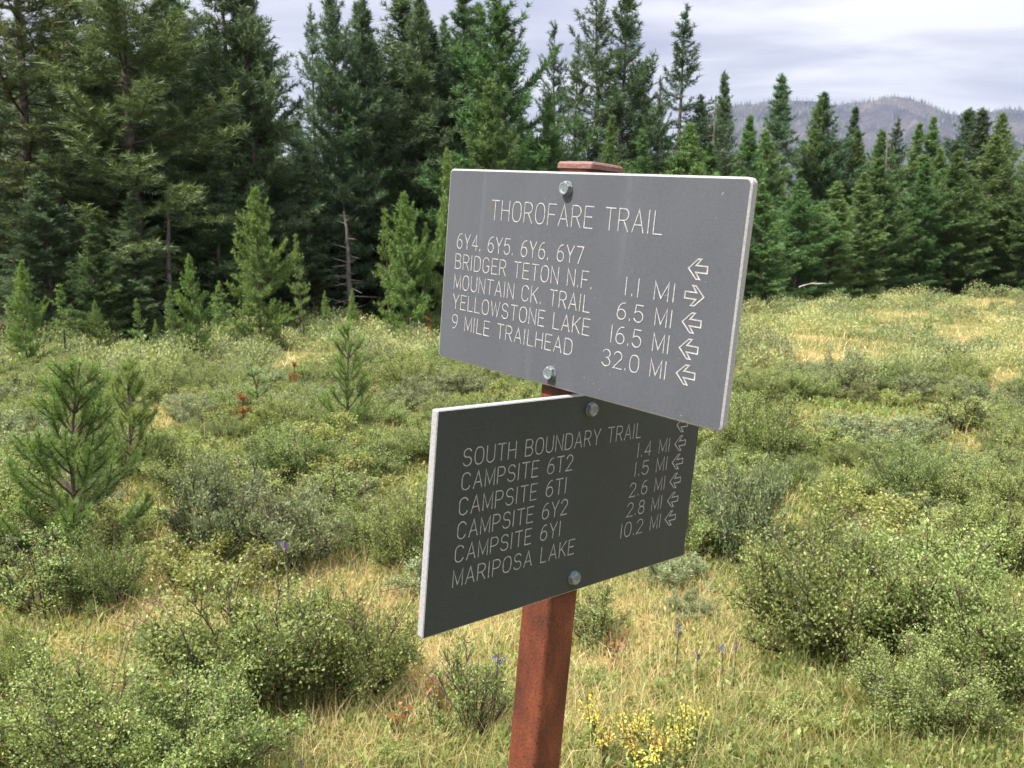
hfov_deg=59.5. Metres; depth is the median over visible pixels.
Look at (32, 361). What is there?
shrub
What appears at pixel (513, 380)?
leafy shrub
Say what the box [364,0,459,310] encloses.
pine tree
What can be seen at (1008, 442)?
shrub
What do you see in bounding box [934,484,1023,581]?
leafy shrub
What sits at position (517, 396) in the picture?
leafy shrub
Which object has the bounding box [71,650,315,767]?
leafy shrub
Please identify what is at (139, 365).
leafy shrub
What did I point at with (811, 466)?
leafy shrub
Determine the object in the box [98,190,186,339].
pine tree
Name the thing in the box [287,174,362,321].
pine tree
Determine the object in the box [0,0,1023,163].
sky
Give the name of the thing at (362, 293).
pine tree
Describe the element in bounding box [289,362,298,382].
pine sapling
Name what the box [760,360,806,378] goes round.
leafy shrub
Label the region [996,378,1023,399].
twiggy shrub
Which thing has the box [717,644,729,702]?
purple flower
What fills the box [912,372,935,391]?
willow shrub
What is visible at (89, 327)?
young pine
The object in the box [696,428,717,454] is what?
shrub
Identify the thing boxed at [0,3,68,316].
pine tree
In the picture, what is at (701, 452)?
willow shrub
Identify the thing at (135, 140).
pine tree
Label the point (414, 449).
leafy shrub
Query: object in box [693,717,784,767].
shrub
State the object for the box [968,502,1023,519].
shrub
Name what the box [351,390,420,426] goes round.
leafy shrub
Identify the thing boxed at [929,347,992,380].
leafy shrub
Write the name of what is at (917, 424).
willow shrub
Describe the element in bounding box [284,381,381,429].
leafy shrub
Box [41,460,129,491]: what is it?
shrub
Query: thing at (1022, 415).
leafy shrub
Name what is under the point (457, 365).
leafy shrub
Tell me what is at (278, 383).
shrub
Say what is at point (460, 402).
leafy shrub
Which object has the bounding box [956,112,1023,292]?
pine tree
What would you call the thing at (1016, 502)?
shrub
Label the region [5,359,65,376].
shrub
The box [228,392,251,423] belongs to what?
plant
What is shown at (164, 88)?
pine tree
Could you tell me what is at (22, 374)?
leafy shrub
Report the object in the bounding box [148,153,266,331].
pine tree
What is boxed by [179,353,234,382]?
leafy shrub
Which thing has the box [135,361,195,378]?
leafy shrub
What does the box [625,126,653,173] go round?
pine tree
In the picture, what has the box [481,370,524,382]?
willow shrub
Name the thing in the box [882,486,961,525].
willow shrub
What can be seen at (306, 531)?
willow shrub
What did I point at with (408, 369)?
leafy shrub
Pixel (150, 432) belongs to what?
shrub
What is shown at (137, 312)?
young pine
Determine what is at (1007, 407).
leafy shrub
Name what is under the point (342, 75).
pine tree
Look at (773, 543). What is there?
leafy shrub
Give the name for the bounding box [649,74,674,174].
pine tree
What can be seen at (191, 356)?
leafy shrub
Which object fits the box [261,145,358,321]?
pine tree
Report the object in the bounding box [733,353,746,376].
leafy shrub
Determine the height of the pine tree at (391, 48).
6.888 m
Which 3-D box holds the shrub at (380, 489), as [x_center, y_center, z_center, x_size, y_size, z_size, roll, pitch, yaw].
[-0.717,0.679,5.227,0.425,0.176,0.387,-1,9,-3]
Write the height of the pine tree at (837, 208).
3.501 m
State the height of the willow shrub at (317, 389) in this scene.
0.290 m
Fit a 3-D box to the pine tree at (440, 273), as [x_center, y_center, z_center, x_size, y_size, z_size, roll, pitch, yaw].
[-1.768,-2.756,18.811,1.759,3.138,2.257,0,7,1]
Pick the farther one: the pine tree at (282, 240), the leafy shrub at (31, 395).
the pine tree at (282, 240)
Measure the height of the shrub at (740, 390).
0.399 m
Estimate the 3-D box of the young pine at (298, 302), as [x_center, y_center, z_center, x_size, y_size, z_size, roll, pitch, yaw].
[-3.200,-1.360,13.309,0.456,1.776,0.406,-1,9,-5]
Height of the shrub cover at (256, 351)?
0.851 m
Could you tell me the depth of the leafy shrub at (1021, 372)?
9.60 m
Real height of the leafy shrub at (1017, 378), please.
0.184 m
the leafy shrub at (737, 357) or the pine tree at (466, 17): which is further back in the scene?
the pine tree at (466, 17)
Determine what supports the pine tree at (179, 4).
on the ground at (816, 351)
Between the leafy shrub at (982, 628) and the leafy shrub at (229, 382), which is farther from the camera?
the leafy shrub at (229, 382)
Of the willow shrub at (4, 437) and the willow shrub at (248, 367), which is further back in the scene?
the willow shrub at (248, 367)
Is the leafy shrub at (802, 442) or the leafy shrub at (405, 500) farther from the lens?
the leafy shrub at (802, 442)
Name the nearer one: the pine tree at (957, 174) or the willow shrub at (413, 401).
the willow shrub at (413, 401)
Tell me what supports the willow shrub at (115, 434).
on the ground at (816, 351)
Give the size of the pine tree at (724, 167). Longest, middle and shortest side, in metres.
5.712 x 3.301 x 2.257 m
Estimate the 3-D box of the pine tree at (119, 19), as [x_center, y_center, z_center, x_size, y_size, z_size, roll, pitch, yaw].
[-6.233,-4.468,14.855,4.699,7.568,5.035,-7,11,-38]
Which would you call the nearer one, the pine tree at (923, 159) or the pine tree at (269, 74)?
the pine tree at (269, 74)
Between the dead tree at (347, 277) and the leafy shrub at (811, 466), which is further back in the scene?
the dead tree at (347, 277)
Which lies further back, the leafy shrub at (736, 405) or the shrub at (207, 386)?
the shrub at (207, 386)
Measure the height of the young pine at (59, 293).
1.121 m
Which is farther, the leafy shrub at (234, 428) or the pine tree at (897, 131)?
the pine tree at (897, 131)
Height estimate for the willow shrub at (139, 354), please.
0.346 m
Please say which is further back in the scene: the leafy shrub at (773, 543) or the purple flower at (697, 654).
the leafy shrub at (773, 543)
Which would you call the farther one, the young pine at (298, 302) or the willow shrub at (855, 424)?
the young pine at (298, 302)
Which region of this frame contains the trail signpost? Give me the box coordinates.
[418,161,757,767]
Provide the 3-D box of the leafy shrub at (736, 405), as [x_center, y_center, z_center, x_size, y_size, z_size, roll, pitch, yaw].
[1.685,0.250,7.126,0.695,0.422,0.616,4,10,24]
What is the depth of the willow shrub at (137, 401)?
7.89 m
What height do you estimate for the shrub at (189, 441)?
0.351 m
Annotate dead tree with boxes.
[146,211,190,341]
[321,211,380,315]
[651,82,667,173]
[708,96,716,151]
[882,137,889,254]
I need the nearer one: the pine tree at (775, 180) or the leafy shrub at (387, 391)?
the leafy shrub at (387, 391)
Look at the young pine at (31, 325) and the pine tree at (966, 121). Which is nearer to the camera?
the young pine at (31, 325)
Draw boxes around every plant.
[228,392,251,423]
[348,597,365,614]
[387,694,414,742]
[422,678,449,714]
[578,690,608,747]
[593,719,615,767]
[603,628,627,667]
[611,710,644,749]
[619,720,644,767]
[619,728,675,767]
[626,743,663,767]
[633,707,657,754]
[642,727,673,765]
[663,720,694,767]
[667,701,700,765]
[678,696,714,751]
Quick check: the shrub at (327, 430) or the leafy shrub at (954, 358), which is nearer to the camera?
the shrub at (327, 430)
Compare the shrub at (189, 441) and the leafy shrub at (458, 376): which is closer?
the shrub at (189, 441)
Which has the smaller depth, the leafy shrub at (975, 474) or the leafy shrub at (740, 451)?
the leafy shrub at (975, 474)
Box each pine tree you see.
[0,0,169,310]
[0,0,223,331]
[0,0,263,347]
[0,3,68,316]
[0,62,59,312]
[0,171,100,342]
[7,37,98,308]
[10,35,125,308]
[59,222,133,347]
[81,0,249,315]
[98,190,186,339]
[103,27,163,311]
[117,189,188,315]
[139,2,186,176]
[139,28,285,278]
[143,0,332,318]
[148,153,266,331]
[161,220,203,313]
[202,0,325,308]
[207,3,298,232]
[221,188,314,309]
[255,146,295,244]
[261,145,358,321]
[269,239,303,316]
[276,2,334,281]
[279,122,325,279]
[285,137,321,284]
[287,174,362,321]
[299,0,401,294]
[300,0,397,312]
[315,0,435,320]
[317,162,382,313]
[318,0,475,302]
[360,160,431,321]
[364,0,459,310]
[377,21,468,292]
[386,3,445,296]
[399,184,444,319]
[415,0,602,260]
[422,0,500,310]
[436,14,469,150]
[436,77,530,282]
[438,1,535,170]
[521,0,638,170]
[526,20,583,169]
[534,90,569,171]
[553,42,622,162]
[563,0,674,173]
[599,115,629,172]
[615,95,676,174]
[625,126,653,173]
[627,2,734,174]
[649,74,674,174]
[659,122,718,175]
[682,94,759,270]
[700,141,749,256]
[708,70,740,175]
[723,114,779,295]
[743,182,801,312]
[746,128,800,295]
[747,177,848,307]
[760,72,815,290]
[782,96,847,287]
[786,90,869,287]
[792,180,874,304]
[797,144,844,282]
[813,161,851,256]
[824,128,923,289]
[824,129,887,291]
[826,105,866,203]
[826,172,897,301]
[841,156,937,299]
[884,162,970,295]
[885,117,932,288]
[896,122,934,287]
[898,115,948,287]
[900,153,954,280]
[908,146,974,293]
[912,148,1006,294]
[913,107,984,228]
[919,134,1023,294]
[948,105,1001,287]
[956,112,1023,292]
[961,176,1023,289]
[992,163,1023,284]
[1003,157,1023,257]
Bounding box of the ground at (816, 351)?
[0,251,1023,767]
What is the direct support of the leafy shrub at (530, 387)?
on the ground at (816, 351)
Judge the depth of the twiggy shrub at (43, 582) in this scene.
3.57 m
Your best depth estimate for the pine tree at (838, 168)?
33.20 m
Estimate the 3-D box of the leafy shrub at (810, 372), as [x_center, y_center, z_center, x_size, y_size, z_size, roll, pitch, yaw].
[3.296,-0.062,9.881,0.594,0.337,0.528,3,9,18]
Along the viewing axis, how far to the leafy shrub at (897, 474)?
5.13 m
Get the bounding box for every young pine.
[2,259,55,365]
[38,284,90,356]
[83,300,110,361]
[127,299,151,355]
[149,320,164,354]
[163,285,190,352]
[172,254,214,368]
[200,281,237,357]
[220,186,304,350]
[285,233,312,342]
[320,291,335,343]
[345,289,363,341]
[370,191,439,337]
[371,207,409,334]
[399,221,442,331]
[430,147,453,327]
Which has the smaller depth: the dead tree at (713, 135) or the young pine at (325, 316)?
the young pine at (325, 316)
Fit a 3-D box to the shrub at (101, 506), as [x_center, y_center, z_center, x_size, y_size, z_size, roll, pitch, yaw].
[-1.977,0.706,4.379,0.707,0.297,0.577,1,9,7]
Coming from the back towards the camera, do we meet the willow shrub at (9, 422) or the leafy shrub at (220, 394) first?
the leafy shrub at (220, 394)
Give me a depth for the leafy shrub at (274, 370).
9.97 m
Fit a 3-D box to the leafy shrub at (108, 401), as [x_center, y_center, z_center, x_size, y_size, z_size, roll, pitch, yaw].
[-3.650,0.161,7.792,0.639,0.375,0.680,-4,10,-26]
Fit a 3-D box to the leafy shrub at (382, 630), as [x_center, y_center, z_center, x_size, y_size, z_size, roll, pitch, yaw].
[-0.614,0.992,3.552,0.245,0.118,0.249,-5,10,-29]
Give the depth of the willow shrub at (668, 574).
4.05 m
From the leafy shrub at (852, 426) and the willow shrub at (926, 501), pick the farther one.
the leafy shrub at (852, 426)
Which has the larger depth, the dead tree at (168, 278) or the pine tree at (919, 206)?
the pine tree at (919, 206)
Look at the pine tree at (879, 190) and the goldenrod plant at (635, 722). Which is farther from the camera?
the pine tree at (879, 190)
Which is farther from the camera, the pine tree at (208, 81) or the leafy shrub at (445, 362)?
the pine tree at (208, 81)
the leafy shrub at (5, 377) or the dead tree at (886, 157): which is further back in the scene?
the dead tree at (886, 157)
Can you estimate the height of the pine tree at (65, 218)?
6.476 m
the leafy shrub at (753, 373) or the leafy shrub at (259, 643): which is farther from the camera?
the leafy shrub at (753, 373)
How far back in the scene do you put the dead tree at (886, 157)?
27.67 m
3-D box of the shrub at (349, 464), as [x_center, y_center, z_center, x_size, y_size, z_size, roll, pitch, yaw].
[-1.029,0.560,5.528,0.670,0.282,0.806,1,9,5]
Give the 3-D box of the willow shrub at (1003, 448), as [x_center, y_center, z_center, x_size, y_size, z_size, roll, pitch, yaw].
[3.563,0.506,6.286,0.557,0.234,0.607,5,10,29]
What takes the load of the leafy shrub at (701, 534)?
on the ground at (816, 351)
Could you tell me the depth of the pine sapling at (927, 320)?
13.01 m
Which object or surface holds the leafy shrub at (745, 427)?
on the ground at (816, 351)
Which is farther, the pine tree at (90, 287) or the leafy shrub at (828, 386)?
the pine tree at (90, 287)
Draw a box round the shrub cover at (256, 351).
[0,279,1023,391]
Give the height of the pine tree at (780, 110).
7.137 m
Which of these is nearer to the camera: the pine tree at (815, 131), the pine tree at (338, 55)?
the pine tree at (338, 55)
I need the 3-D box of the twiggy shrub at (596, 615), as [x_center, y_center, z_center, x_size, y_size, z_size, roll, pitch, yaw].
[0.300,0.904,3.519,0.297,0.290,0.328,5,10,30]
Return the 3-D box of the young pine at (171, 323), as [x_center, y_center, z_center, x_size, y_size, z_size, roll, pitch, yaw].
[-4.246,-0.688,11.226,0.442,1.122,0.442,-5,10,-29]
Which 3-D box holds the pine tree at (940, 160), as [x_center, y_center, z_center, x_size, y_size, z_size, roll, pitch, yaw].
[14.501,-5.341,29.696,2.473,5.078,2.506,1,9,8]
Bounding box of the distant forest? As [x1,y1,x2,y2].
[664,92,1023,177]
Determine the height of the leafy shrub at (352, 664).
0.484 m
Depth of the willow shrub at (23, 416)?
6.72 m
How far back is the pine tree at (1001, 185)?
28.17 m
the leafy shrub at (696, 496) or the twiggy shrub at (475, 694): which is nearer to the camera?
the twiggy shrub at (475, 694)
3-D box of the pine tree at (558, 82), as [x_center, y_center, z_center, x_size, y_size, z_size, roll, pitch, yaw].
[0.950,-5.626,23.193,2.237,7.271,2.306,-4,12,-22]
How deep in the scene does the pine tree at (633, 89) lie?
20.83 m
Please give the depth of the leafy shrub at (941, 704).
2.78 m
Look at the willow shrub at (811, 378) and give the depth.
9.47 m
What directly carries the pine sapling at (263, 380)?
on the ground at (816, 351)
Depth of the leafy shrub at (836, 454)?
6.17 m
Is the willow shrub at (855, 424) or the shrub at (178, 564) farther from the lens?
the willow shrub at (855, 424)
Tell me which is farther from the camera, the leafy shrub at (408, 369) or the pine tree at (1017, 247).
the pine tree at (1017, 247)
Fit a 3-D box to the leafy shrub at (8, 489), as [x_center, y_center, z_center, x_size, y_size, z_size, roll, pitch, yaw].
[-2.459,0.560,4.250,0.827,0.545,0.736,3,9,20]
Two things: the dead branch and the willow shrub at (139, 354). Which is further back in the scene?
the dead branch
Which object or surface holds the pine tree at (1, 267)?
on the ground at (816, 351)
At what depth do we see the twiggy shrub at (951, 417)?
7.32 m
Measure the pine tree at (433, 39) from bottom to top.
6.549 m
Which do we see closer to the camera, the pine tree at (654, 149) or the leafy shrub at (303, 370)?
the leafy shrub at (303, 370)
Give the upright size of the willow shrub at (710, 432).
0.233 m
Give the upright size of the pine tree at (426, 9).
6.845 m
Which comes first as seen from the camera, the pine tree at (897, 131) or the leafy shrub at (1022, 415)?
the leafy shrub at (1022, 415)
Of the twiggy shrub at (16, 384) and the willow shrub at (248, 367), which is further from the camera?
the willow shrub at (248, 367)
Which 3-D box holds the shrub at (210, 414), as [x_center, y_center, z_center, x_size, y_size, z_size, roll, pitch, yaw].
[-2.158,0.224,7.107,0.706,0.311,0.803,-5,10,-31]
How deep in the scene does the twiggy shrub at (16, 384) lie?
8.43 m
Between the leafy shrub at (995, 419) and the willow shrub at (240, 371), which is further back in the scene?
the willow shrub at (240, 371)
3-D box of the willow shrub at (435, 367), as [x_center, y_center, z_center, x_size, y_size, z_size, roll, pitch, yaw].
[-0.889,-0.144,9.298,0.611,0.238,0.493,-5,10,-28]
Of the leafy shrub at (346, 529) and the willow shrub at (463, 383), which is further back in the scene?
the willow shrub at (463, 383)
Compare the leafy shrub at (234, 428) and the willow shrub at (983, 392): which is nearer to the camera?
the leafy shrub at (234, 428)
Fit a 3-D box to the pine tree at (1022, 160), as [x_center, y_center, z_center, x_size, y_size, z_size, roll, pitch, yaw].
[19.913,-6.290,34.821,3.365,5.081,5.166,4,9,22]
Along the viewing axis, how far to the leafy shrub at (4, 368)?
9.51 m
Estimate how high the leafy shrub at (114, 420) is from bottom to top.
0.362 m
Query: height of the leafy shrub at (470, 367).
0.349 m
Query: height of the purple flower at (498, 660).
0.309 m
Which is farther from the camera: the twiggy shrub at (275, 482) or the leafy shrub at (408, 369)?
the leafy shrub at (408, 369)
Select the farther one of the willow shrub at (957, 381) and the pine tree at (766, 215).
the pine tree at (766, 215)
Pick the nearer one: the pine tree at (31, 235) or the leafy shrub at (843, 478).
the leafy shrub at (843, 478)
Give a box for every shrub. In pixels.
[0,356,35,376]
[0,365,55,384]
[0,371,53,394]
[0,380,37,402]
[0,390,48,407]
[0,395,43,431]
[0,405,28,439]
[0,416,41,437]
[0,421,116,477]
[0,440,43,482]
[0,453,93,558]
[0,508,58,568]
[0,518,80,619]
[0,604,51,702]
[0,620,191,767]
[1,355,42,369]
[1,403,68,431]
[2,388,80,413]
[3,370,49,396]
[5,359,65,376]
[10,364,43,372]
[19,353,66,370]
[25,359,90,383]
[40,496,168,558]
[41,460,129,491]
[42,461,130,508]
[45,512,158,621]
[58,358,111,376]
[59,404,135,431]
[64,423,137,456]
[68,383,126,406]
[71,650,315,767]
[75,357,150,391]
[79,493,169,534]
[82,371,148,392]
[91,421,186,476]
[96,509,364,722]
[102,350,178,370]
[102,352,194,403]
[107,395,149,410]
[111,358,178,373]
[126,419,171,445]
[128,440,259,504]
[132,511,312,599]
[133,420,225,470]
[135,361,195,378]
[146,425,197,445]
[148,346,200,368]
[150,446,301,561]
[152,385,211,405]
[157,387,226,416]
[159,361,218,394]
[159,395,198,413]
[164,395,224,427]
[165,415,210,440]
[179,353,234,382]
[187,384,213,394]
[188,393,261,429]
[193,381,282,399]
[195,378,273,414]
[197,410,257,442]
[198,367,261,390]
[202,365,262,384]
[209,451,290,499]
[211,371,260,389]
[216,357,278,372]
[219,405,341,483]
[224,368,272,389]
[232,390,302,413]
[240,477,351,580]
[241,388,326,437]
[246,363,285,380]
[247,366,295,388]
[248,417,329,452]
[260,485,356,525]
[264,379,293,391]
[271,377,320,399]
[271,382,316,401]
[276,566,430,722]
[281,387,331,405]
[282,359,334,382]
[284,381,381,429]
[284,409,394,452]
[286,363,332,387]
[286,407,357,436]
[287,462,390,514]
[290,390,342,413]
[291,351,351,370]
[291,451,405,494]
[295,434,413,478]
[296,376,334,396]
[298,381,369,401]
[318,361,382,390]
[318,367,386,393]
[320,489,425,554]
[338,388,403,408]
[344,732,432,767]
[347,422,428,461]
[348,480,426,580]
[351,350,407,377]
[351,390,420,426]
[351,485,416,513]
[351,618,385,637]
[361,346,414,366]
[365,386,383,398]
[367,344,441,388]
[370,356,440,378]
[374,386,430,414]
[376,376,413,399]
[376,543,422,594]
[387,480,426,516]
[389,373,450,401]
[390,403,454,464]
[406,348,449,368]
[406,384,449,413]
[413,360,453,375]
[415,397,464,427]
[417,628,514,736]
[419,328,439,356]
[423,392,497,428]
[427,348,466,367]
[428,367,495,394]
[430,370,479,390]
[438,361,492,379]
[439,397,483,407]
[441,362,474,369]
[450,384,488,404]
[468,394,504,404]
[470,378,530,402]
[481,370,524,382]
[484,371,538,392]
[485,391,540,401]
[512,380,541,397]
[568,661,626,701]
[573,580,633,649]
[626,547,721,592]
[649,583,726,626]
[665,482,744,567]
[689,437,747,522]
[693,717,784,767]
[694,442,724,469]
[694,450,815,504]
[695,437,777,473]
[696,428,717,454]
[698,438,798,572]
[699,369,817,464]
[699,427,723,447]
[715,476,935,667]
[729,394,761,422]
[729,401,789,432]
[730,393,789,422]
[730,536,845,599]
[731,376,750,397]
[731,390,768,411]
[732,363,792,402]
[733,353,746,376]
[735,368,770,383]
[757,425,822,455]
[758,679,853,736]
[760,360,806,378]
[760,366,815,396]
[768,448,828,486]
[771,507,850,558]
[781,358,839,376]
[784,413,865,455]
[790,371,823,394]
[792,371,846,399]
[795,364,830,389]
[800,471,1023,655]
[801,464,878,502]
[804,343,882,397]
[808,462,935,525]
[810,430,880,467]
[814,409,922,448]
[820,518,919,563]
[828,418,892,436]
[833,378,880,403]
[836,349,899,371]
[838,484,983,561]
[842,623,1020,745]
[852,428,915,464]
[854,371,905,396]
[858,356,934,381]
[861,424,970,510]
[864,430,1005,468]
[870,383,925,408]
[882,367,934,399]
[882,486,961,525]
[885,413,953,443]
[895,548,1023,716]
[910,395,1013,434]
[911,361,942,373]
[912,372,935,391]
[913,438,1023,514]
[924,351,997,379]
[924,383,991,403]
[925,444,1018,490]
[926,364,986,388]
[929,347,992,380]
[930,372,977,392]
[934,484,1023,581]
[945,398,1023,429]
[953,380,1018,407]
[964,441,1023,477]
[968,428,1023,471]
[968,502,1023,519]
[971,417,1023,454]
[973,411,1022,433]
[977,392,1023,413]
[981,436,1023,456]
[984,465,1023,505]
[986,500,1023,535]
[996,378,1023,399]
[1000,417,1023,438]
[1002,391,1023,410]
[1006,377,1023,388]
[1009,409,1023,420]
[1017,367,1023,385]
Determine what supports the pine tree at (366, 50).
on the ground at (816, 351)
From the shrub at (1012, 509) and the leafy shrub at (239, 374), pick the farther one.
the leafy shrub at (239, 374)
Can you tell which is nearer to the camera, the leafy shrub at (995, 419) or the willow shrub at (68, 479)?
the willow shrub at (68, 479)
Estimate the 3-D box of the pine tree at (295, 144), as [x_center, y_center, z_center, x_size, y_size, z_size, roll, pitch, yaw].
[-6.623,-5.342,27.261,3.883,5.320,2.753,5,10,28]
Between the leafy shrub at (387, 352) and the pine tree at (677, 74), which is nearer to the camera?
the leafy shrub at (387, 352)
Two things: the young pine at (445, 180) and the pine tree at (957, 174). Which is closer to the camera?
the young pine at (445, 180)
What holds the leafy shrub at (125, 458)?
on the ground at (816, 351)
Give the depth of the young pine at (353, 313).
13.56 m
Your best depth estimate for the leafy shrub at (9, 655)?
3.00 m
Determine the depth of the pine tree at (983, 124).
30.71 m
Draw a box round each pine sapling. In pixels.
[0,352,157,554]
[52,369,101,471]
[96,355,168,480]
[121,512,147,552]
[238,368,274,418]
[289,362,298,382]
[312,321,375,432]
[914,318,934,349]
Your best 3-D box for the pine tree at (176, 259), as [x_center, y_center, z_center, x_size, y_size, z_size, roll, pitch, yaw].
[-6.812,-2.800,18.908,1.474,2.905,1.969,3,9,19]
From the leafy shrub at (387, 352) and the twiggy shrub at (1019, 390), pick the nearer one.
the twiggy shrub at (1019, 390)
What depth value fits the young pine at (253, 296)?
12.23 m
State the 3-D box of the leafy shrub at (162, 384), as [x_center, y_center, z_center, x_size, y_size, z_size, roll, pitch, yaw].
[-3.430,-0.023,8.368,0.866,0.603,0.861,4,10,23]
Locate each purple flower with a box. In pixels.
[272,539,285,593]
[280,541,295,600]
[488,652,506,735]
[669,623,681,684]
[692,650,703,699]
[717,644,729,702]
[727,641,740,687]
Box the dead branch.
[799,281,824,289]
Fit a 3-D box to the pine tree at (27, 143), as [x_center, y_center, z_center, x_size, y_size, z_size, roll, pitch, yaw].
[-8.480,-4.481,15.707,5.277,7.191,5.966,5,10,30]
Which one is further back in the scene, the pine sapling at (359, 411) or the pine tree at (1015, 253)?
the pine tree at (1015, 253)
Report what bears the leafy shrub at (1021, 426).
on the ground at (816, 351)
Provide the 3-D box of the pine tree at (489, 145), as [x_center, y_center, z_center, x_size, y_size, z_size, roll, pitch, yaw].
[-0.244,-3.029,15.796,2.227,4.574,1.777,1,11,8]
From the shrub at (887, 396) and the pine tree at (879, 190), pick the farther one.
the pine tree at (879, 190)
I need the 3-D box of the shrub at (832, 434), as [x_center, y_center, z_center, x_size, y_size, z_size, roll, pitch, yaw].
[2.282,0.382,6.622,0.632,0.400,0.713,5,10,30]
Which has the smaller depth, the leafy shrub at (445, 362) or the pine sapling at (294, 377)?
the pine sapling at (294, 377)
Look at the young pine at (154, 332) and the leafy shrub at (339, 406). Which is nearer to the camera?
the leafy shrub at (339, 406)
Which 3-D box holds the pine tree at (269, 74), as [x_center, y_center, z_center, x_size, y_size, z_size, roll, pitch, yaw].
[-6.268,-5.333,20.686,3.113,8.010,3.001,2,9,15]
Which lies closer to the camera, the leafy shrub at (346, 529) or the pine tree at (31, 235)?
the leafy shrub at (346, 529)
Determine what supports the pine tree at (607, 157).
on the ground at (816, 351)
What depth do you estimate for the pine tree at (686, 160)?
20.15 m
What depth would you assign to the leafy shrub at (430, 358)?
9.65 m
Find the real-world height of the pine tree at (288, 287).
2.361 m
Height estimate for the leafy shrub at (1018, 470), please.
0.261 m
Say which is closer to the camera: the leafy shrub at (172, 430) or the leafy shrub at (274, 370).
the leafy shrub at (172, 430)
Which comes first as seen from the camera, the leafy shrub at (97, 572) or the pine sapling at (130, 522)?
the leafy shrub at (97, 572)
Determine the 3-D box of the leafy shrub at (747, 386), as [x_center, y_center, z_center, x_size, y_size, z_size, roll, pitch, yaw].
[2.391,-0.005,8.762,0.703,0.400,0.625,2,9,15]
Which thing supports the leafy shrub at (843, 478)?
on the ground at (816, 351)
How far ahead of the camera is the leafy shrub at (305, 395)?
7.69 m
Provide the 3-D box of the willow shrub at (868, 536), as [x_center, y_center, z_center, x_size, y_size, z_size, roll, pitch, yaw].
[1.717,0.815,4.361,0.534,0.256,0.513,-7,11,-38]
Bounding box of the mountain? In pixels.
[667,97,1023,201]
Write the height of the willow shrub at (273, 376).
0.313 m
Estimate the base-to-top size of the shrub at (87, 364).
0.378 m
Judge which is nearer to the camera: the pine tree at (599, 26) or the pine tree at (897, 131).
the pine tree at (599, 26)
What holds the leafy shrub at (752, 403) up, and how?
on the ground at (816, 351)
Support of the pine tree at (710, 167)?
on the ground at (816, 351)
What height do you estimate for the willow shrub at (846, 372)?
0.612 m
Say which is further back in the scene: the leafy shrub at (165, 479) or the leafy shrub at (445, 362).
the leafy shrub at (445, 362)
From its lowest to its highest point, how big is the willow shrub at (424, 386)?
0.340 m
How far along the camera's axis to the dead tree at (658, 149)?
21.39 m
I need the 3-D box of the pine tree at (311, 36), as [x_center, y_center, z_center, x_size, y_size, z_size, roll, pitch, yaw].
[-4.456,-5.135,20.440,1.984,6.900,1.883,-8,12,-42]
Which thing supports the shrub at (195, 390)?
on the ground at (816, 351)
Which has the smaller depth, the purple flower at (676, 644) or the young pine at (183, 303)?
the purple flower at (676, 644)
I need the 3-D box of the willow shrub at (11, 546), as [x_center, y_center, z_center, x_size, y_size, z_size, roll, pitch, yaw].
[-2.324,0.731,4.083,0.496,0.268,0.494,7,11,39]
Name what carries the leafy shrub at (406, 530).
on the ground at (816, 351)
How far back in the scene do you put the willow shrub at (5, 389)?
7.99 m
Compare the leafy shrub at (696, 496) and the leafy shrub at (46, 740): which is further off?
the leafy shrub at (696, 496)
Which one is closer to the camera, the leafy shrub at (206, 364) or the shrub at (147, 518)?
the shrub at (147, 518)
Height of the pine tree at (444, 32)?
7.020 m
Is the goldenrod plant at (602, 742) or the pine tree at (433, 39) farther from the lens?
the pine tree at (433, 39)
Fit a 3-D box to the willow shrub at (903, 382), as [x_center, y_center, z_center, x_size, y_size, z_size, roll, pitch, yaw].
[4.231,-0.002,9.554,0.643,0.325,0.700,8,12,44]
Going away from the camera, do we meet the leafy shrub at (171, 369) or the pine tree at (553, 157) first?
the leafy shrub at (171, 369)
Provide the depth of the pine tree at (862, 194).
24.85 m
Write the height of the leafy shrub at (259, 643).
0.609 m
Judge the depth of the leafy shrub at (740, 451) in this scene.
6.09 m
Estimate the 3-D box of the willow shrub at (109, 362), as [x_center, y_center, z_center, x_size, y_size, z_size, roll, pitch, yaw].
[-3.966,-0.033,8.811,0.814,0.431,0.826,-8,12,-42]
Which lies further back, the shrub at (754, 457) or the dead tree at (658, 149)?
the dead tree at (658, 149)
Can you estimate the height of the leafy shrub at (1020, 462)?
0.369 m
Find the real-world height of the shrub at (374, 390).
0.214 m
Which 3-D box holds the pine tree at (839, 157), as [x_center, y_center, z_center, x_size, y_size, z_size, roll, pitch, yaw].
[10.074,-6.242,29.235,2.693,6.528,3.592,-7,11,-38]
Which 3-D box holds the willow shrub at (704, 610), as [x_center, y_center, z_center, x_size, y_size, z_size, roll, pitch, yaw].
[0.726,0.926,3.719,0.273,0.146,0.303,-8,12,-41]
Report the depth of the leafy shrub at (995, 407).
7.59 m
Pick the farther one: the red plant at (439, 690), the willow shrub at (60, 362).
the willow shrub at (60, 362)
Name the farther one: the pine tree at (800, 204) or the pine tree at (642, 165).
the pine tree at (800, 204)
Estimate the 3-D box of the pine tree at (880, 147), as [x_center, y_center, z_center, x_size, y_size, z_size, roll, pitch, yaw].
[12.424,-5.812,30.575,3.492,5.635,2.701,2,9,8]
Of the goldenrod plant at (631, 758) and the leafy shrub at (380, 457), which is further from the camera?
the leafy shrub at (380, 457)
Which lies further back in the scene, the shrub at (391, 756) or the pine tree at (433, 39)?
the pine tree at (433, 39)
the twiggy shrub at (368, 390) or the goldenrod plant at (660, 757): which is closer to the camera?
the goldenrod plant at (660, 757)

